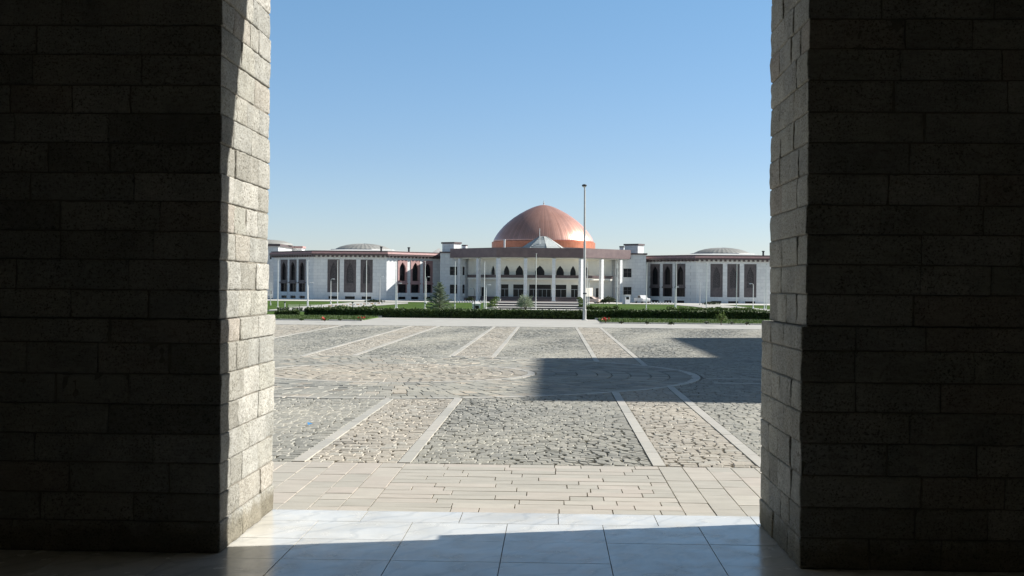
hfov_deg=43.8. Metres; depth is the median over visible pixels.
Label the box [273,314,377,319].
grass
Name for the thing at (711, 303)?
round bush
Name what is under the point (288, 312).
box hedge
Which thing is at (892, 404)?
gateway pillar
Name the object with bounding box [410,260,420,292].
window
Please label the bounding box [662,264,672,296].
window
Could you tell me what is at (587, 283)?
flagpole
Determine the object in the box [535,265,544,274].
arched window
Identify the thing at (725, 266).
pavilion building
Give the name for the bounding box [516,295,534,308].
silver shrub
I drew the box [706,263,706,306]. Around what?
flagpole
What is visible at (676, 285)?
flagpole
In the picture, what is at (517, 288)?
door
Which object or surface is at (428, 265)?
window
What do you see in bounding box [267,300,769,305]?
service road
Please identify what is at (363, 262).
window
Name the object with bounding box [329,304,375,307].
back hedge
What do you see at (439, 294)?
conifer tree
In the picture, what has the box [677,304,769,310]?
driveway
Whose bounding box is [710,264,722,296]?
window
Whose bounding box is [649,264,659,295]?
window
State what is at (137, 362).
gateway pillar
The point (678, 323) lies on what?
verge kerb
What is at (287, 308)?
ground cover
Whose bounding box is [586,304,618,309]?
back hedge
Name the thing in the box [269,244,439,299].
pavilion building
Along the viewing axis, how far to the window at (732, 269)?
292.70 m
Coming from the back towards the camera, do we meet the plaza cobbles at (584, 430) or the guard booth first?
the guard booth
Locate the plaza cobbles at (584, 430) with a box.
[272,325,762,467]
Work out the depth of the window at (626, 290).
299.57 m
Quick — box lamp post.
[582,184,586,319]
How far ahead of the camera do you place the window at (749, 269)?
292.56 m
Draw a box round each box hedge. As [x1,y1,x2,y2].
[273,308,299,314]
[304,305,582,319]
[586,308,769,319]
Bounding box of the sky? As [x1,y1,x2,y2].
[267,0,772,255]
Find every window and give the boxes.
[279,260,287,291]
[288,259,296,291]
[297,259,305,291]
[327,259,339,291]
[344,259,355,291]
[345,296,354,298]
[360,260,372,292]
[397,260,407,292]
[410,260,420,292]
[423,261,432,292]
[450,267,456,274]
[450,285,456,293]
[491,265,494,274]
[503,265,509,274]
[515,265,523,274]
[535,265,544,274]
[556,265,563,274]
[570,265,575,274]
[623,269,630,276]
[623,287,630,295]
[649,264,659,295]
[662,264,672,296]
[675,264,685,296]
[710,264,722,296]
[727,264,739,296]
[744,264,756,296]
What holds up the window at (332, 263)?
in the pavilion building at (410, 271)
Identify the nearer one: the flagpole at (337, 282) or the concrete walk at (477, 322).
the concrete walk at (477, 322)
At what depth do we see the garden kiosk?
181.62 m
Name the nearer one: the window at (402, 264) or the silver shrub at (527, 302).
the silver shrub at (527, 302)
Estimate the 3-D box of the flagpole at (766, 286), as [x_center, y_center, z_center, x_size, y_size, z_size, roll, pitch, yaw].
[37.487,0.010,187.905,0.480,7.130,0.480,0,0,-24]
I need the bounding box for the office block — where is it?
[267,239,305,296]
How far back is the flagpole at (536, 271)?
182.95 m
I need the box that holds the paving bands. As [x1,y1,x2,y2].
[274,325,760,467]
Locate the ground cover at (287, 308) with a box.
[277,307,302,311]
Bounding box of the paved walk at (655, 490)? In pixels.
[272,462,761,515]
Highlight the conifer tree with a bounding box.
[425,282,455,308]
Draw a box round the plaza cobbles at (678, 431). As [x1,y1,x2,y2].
[273,324,758,468]
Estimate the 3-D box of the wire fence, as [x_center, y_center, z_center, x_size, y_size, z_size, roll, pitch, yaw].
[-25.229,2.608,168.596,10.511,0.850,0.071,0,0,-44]
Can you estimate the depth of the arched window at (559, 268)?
292.13 m
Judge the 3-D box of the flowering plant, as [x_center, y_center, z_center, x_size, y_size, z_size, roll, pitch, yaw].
[4.072,1.391,55.574,0.647,0.266,0.532,1,0,2]
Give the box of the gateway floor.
[0,509,1023,575]
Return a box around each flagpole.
[307,260,307,305]
[337,260,337,305]
[366,261,366,305]
[484,262,484,308]
[535,253,536,307]
[587,262,587,304]
[646,263,646,307]
[676,263,676,307]
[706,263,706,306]
[736,274,736,306]
[766,264,766,309]
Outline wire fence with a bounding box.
[288,304,343,309]
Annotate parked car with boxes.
[586,296,600,302]
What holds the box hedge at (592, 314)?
on the ground
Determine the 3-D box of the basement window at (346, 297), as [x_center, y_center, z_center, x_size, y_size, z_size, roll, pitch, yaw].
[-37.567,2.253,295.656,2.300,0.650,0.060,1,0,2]
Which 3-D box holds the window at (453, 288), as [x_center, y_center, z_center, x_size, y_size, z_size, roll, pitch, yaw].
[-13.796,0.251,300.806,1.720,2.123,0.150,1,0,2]
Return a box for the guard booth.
[622,295,629,303]
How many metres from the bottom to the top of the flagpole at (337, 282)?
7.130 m
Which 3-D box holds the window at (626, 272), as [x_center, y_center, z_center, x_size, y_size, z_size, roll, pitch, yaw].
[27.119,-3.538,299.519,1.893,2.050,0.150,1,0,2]
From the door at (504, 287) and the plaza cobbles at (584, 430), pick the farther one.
the door at (504, 287)
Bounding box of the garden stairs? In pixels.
[493,301,582,310]
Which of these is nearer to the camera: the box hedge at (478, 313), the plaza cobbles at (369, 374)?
the plaza cobbles at (369, 374)
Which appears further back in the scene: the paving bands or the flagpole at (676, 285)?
the flagpole at (676, 285)
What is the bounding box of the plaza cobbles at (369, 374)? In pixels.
[274,356,672,398]
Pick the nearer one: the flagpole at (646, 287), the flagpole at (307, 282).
the flagpole at (646, 287)
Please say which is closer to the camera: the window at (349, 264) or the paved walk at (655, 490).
the paved walk at (655, 490)
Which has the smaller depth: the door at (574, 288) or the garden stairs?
the garden stairs
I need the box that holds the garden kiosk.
[471,301,480,308]
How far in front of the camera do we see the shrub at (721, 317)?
53.89 m
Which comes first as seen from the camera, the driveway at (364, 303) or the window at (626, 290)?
the driveway at (364, 303)
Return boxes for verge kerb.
[275,315,381,320]
[595,318,761,324]
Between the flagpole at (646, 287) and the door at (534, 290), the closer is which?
the flagpole at (646, 287)
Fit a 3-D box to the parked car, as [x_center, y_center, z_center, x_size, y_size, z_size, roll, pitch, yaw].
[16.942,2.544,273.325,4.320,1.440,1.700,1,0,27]
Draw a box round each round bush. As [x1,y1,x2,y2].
[363,299,384,301]
[604,296,614,302]
[702,302,719,304]
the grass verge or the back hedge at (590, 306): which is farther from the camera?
the back hedge at (590, 306)
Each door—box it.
[501,284,507,296]
[513,284,523,296]
[529,285,550,296]
[556,285,565,296]
[571,285,577,296]
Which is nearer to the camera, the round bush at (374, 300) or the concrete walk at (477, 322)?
the concrete walk at (477, 322)
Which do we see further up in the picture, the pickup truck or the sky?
the sky
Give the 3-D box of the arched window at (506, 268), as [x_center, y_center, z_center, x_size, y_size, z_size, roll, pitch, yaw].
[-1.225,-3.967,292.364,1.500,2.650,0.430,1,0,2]
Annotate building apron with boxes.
[267,297,769,304]
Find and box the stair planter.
[486,303,497,308]
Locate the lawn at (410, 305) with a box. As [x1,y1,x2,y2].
[267,301,769,318]
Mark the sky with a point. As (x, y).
(419, 125)
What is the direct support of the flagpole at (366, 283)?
on the lawn at (410, 305)
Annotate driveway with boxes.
[270,302,407,309]
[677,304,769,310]
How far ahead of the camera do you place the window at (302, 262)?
299.35 m
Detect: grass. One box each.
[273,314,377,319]
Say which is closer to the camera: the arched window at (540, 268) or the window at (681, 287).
the arched window at (540, 268)
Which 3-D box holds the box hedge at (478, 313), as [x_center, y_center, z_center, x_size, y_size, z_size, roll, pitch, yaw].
[-3.366,1.309,63.773,14.055,0.795,1.243,1,0,2]
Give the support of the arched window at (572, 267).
in the parliament building at (552, 237)
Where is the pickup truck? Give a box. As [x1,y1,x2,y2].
[634,295,649,302]
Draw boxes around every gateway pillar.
[0,0,275,552]
[759,0,1023,571]
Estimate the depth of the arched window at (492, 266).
294.57 m
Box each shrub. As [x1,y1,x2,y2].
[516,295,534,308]
[715,311,726,324]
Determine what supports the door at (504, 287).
in the parliament building at (552, 237)
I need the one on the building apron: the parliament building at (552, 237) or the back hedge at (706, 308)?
the parliament building at (552, 237)
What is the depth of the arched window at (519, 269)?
292.42 m
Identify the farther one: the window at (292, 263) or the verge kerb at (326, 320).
the window at (292, 263)
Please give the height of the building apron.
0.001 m
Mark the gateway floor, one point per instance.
(277, 542)
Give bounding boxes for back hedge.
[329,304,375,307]
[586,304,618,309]
[666,306,766,310]
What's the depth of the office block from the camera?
337.19 m
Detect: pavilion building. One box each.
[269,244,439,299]
[646,248,770,303]
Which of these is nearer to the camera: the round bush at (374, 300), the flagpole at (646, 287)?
the flagpole at (646, 287)
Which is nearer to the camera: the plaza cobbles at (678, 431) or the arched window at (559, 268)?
the plaza cobbles at (678, 431)
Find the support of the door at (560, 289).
in the parliament building at (552, 237)
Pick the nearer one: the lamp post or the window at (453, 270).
the lamp post
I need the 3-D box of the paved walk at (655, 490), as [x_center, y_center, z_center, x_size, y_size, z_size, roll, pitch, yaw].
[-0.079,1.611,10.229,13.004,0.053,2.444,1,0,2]
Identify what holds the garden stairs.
on the lawn at (410, 305)
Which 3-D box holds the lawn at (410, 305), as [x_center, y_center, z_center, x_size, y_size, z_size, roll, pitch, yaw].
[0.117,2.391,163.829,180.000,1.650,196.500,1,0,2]
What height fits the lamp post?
6.582 m
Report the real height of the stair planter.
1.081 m
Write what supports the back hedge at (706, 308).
on the lawn at (410, 305)
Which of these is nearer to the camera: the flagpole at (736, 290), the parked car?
the flagpole at (736, 290)
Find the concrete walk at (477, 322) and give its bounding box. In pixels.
[275,318,761,328]
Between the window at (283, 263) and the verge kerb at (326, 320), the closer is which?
the verge kerb at (326, 320)
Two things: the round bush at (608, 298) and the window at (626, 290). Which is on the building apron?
the round bush at (608, 298)
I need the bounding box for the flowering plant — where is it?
[598,317,612,322]
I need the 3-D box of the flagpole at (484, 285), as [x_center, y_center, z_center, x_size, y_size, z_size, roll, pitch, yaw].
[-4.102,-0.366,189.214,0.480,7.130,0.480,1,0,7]
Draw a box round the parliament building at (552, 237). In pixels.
[439,202,646,301]

